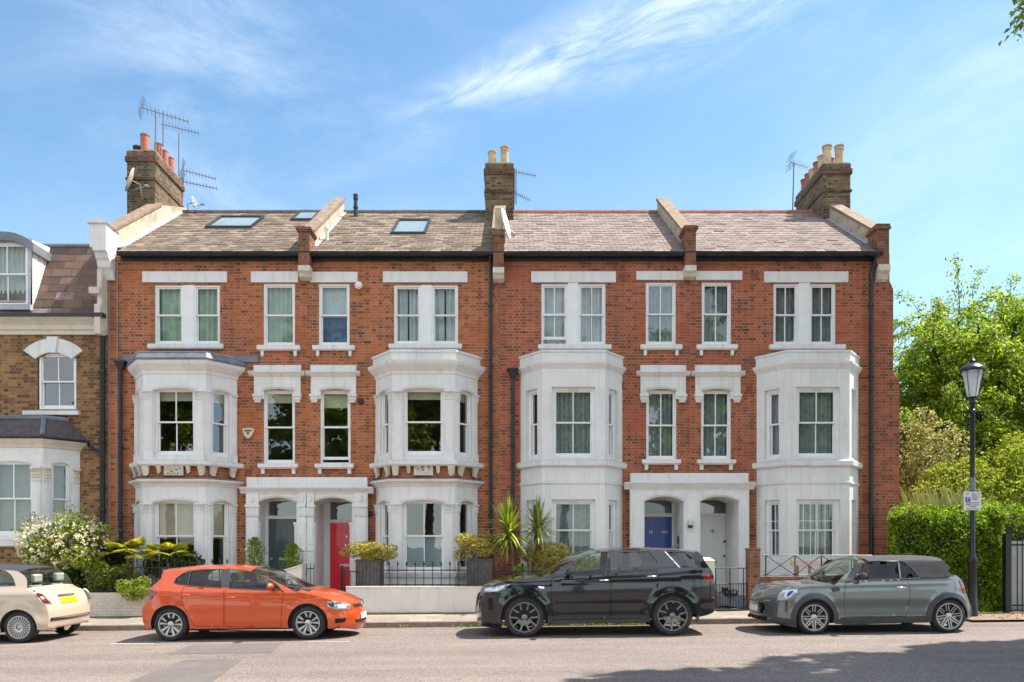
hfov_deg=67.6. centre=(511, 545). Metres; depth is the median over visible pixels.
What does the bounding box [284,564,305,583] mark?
divider wall
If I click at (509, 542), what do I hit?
yucca
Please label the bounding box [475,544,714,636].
parked car
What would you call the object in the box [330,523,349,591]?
door
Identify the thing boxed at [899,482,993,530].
tall grass
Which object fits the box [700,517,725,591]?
door
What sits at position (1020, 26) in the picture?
plane tree
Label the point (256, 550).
potted conifer
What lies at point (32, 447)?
bay window
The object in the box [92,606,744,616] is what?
front garden ground
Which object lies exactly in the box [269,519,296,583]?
door
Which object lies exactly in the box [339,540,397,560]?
golden shrub
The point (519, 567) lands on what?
leafy shrub
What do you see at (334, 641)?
bay marking
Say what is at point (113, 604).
garden wall
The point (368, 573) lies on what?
planter
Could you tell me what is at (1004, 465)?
garden shrub
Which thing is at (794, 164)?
tv aerial
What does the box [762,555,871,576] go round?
railing
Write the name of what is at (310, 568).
railing
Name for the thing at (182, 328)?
window
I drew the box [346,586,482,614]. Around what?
garden wall
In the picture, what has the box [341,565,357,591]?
garden gate
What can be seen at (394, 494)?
bay window
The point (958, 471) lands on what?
garden shrub
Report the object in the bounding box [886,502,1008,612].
hedge
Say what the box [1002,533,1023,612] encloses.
metal fence
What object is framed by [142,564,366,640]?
parked car
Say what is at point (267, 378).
window
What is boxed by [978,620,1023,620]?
ground
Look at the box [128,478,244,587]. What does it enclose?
bay window
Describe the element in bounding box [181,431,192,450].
pot plant
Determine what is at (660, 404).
window
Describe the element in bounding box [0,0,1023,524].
sky
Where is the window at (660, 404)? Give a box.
[636,365,690,469]
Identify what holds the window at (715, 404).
in the terraced house at (794, 415)
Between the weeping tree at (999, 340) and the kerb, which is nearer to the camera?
the kerb
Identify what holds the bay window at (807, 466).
in the terraced house at (794, 415)
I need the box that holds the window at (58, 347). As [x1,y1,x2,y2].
[22,336,82,414]
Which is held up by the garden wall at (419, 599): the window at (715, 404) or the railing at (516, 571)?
the railing at (516, 571)
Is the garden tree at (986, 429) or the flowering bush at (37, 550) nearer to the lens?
the flowering bush at (37, 550)
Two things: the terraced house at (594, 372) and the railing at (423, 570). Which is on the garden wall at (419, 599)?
the railing at (423, 570)
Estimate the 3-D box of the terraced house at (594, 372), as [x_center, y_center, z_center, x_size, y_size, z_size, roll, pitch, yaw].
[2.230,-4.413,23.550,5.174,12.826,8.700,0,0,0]
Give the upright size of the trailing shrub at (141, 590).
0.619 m
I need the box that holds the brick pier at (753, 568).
[745,548,760,609]
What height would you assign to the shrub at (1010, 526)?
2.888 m
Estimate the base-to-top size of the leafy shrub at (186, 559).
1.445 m
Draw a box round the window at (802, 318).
[769,282,845,349]
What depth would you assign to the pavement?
17.12 m
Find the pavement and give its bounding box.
[80,610,749,624]
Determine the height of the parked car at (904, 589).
1.436 m
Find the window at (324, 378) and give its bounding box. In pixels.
[305,365,359,473]
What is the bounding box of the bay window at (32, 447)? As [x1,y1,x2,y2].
[0,415,89,581]
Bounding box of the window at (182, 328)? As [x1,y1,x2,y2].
[147,285,223,349]
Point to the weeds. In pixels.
(470, 625)
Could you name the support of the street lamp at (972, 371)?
on the ground at (1003, 620)
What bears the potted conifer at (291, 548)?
on the front garden ground at (471, 612)
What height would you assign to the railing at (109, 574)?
0.564 m
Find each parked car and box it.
[0,564,91,642]
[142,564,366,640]
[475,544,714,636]
[747,555,971,633]
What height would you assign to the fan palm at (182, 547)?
1.658 m
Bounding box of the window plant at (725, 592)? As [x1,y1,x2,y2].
[720,587,737,606]
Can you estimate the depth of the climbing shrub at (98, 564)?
18.29 m
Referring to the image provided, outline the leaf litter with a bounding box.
[978,611,1023,618]
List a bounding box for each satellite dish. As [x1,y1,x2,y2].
[125,168,149,196]
[187,196,204,209]
[501,209,514,238]
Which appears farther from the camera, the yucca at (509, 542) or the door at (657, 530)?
the door at (657, 530)
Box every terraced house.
[87,133,345,589]
[303,145,514,591]
[498,198,698,576]
[678,144,898,610]
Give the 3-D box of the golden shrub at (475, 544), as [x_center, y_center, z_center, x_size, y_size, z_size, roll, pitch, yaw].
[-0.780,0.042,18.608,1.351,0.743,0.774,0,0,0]
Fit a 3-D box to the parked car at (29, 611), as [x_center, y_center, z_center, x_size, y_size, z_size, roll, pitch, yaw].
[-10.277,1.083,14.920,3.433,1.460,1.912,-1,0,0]
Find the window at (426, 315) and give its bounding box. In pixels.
[389,285,461,349]
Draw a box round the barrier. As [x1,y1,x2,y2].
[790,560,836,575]
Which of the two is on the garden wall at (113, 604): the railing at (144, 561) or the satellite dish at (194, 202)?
the railing at (144, 561)
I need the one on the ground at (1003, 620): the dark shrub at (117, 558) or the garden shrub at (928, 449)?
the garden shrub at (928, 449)
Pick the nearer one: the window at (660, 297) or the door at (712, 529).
the window at (660, 297)
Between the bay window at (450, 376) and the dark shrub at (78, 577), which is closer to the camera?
the dark shrub at (78, 577)
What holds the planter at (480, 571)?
on the front garden ground at (471, 612)
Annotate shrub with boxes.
[40,568,88,588]
[79,557,114,591]
[95,539,133,591]
[103,563,140,591]
[114,576,151,600]
[142,555,164,582]
[166,550,203,566]
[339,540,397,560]
[453,532,506,561]
[513,563,526,573]
[517,541,584,572]
[565,554,599,570]
[899,407,975,501]
[908,456,1020,502]
[956,498,1023,540]
[958,431,1023,524]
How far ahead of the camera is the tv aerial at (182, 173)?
24.58 m
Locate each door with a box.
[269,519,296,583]
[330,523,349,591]
[644,517,671,547]
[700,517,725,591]
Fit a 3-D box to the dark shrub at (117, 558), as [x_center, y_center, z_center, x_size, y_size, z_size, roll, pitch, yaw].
[-9.841,0.691,19.015,0.861,1.726,0.938,0,0,17]
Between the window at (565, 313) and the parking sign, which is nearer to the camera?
the parking sign
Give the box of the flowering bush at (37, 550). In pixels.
[8,500,127,584]
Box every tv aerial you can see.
[138,95,188,150]
[162,111,198,146]
[178,133,217,190]
[515,169,535,204]
[785,150,808,209]
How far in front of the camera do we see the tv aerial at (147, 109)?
22.73 m
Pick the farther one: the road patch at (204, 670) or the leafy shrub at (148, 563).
the leafy shrub at (148, 563)
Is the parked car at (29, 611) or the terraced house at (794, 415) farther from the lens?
the terraced house at (794, 415)
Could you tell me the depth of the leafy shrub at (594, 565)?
18.81 m
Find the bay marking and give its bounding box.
[319,641,349,641]
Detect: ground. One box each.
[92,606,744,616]
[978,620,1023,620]
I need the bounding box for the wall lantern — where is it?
[688,519,692,527]
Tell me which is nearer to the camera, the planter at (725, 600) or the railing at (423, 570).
the railing at (423, 570)
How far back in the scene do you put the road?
11.91 m
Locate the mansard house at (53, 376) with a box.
[0,231,107,591]
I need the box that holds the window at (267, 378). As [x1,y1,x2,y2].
[248,365,304,473]
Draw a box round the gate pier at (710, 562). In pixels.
[703,557,714,610]
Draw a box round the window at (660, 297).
[640,283,681,355]
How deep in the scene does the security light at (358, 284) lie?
19.85 m
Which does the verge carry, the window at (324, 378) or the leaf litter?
the leaf litter
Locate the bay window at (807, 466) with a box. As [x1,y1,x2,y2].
[752,350,862,575]
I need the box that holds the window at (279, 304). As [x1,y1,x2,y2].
[257,284,300,356]
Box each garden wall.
[89,592,147,617]
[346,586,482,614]
[760,576,805,582]
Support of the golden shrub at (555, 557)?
on the front garden ground at (471, 612)
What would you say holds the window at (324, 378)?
in the terraced house at (401, 373)
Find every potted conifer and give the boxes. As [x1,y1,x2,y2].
[239,537,269,582]
[277,543,308,583]
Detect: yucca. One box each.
[474,493,535,573]
[518,497,563,572]
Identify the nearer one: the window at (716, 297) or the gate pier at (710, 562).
the gate pier at (710, 562)
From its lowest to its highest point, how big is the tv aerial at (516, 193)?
1.156 m
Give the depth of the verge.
16.62 m
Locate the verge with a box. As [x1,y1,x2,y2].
[969,610,1023,619]
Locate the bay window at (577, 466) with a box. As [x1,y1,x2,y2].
[516,350,626,572]
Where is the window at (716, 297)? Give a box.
[696,283,737,355]
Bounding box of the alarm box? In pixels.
[242,428,254,438]
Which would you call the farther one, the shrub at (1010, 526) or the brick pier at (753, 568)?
the shrub at (1010, 526)
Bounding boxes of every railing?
[90,569,128,592]
[128,558,227,583]
[306,563,313,582]
[379,561,467,585]
[492,562,546,576]
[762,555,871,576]
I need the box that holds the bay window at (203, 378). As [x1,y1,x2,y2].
[123,351,258,479]
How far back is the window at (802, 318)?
20.07 m
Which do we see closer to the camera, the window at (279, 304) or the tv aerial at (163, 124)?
the window at (279, 304)
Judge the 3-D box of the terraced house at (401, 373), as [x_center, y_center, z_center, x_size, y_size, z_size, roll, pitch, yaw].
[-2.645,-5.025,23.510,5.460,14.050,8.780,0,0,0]
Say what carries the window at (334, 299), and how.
in the terraced house at (401, 373)
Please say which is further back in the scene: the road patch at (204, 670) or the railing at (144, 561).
the railing at (144, 561)
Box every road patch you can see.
[129,658,242,681]
[168,643,281,653]
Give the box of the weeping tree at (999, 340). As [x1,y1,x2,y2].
[893,251,1023,499]
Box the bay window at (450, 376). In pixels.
[367,349,485,479]
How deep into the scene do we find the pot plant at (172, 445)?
19.57 m
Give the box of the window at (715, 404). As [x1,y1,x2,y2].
[691,365,745,469]
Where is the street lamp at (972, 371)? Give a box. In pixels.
[959,356,985,620]
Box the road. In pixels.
[0,621,1023,681]
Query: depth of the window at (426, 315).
20.09 m
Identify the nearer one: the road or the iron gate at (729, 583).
the road
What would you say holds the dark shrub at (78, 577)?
on the front garden ground at (471, 612)
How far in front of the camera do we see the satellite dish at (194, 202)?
23.88 m
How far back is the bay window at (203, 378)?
19.32 m
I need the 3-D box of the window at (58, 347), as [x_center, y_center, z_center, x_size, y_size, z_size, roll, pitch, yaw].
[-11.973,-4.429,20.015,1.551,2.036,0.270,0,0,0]
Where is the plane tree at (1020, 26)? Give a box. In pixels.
[998,0,1023,45]
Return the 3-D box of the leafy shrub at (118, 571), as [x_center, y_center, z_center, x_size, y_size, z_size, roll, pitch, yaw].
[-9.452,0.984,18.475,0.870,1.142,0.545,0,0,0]
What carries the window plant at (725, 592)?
on the front garden ground at (471, 612)
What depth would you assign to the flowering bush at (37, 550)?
18.42 m
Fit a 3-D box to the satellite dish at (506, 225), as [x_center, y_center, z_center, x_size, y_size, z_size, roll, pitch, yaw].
[-0.191,-8.364,19.873,0.448,0.812,0.647,0,0,-12]
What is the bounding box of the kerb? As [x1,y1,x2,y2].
[40,617,966,630]
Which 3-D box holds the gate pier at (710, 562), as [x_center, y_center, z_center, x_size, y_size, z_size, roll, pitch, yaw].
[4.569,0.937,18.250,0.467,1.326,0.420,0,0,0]
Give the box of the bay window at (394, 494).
[368,478,484,585]
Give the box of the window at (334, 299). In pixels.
[312,284,354,356]
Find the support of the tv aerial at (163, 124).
attached to the terraced house at (207, 329)
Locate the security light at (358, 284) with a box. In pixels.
[355,281,361,288]
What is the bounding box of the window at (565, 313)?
[538,282,610,349]
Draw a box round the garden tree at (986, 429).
[899,344,1023,506]
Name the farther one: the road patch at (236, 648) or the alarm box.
the alarm box
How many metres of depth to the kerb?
16.15 m
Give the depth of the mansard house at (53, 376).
19.96 m
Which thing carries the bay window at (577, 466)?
in the terraced house at (594, 372)
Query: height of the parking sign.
0.404 m
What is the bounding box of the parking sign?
[963,492,980,509]
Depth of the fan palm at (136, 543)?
18.39 m
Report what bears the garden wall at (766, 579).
on the front garden ground at (471, 612)
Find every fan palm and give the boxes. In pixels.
[96,537,158,579]
[143,542,195,568]
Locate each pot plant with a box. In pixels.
[169,442,175,450]
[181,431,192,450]
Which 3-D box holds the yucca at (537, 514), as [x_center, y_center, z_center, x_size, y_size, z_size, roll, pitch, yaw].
[0.602,0.131,18.827,1.401,2.858,1.411,0,0,0]
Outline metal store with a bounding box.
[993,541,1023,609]
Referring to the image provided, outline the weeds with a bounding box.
[77,618,997,630]
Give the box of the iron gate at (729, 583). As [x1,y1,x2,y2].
[715,568,746,608]
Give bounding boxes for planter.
[355,559,383,585]
[466,558,493,585]
[716,591,745,607]
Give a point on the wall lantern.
(690, 523)
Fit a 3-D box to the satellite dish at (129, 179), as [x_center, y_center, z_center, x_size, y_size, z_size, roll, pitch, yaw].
[-10.887,-10.644,22.276,0.871,0.740,0.601,0,0,0]
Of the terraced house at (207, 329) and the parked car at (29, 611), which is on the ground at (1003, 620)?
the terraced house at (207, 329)

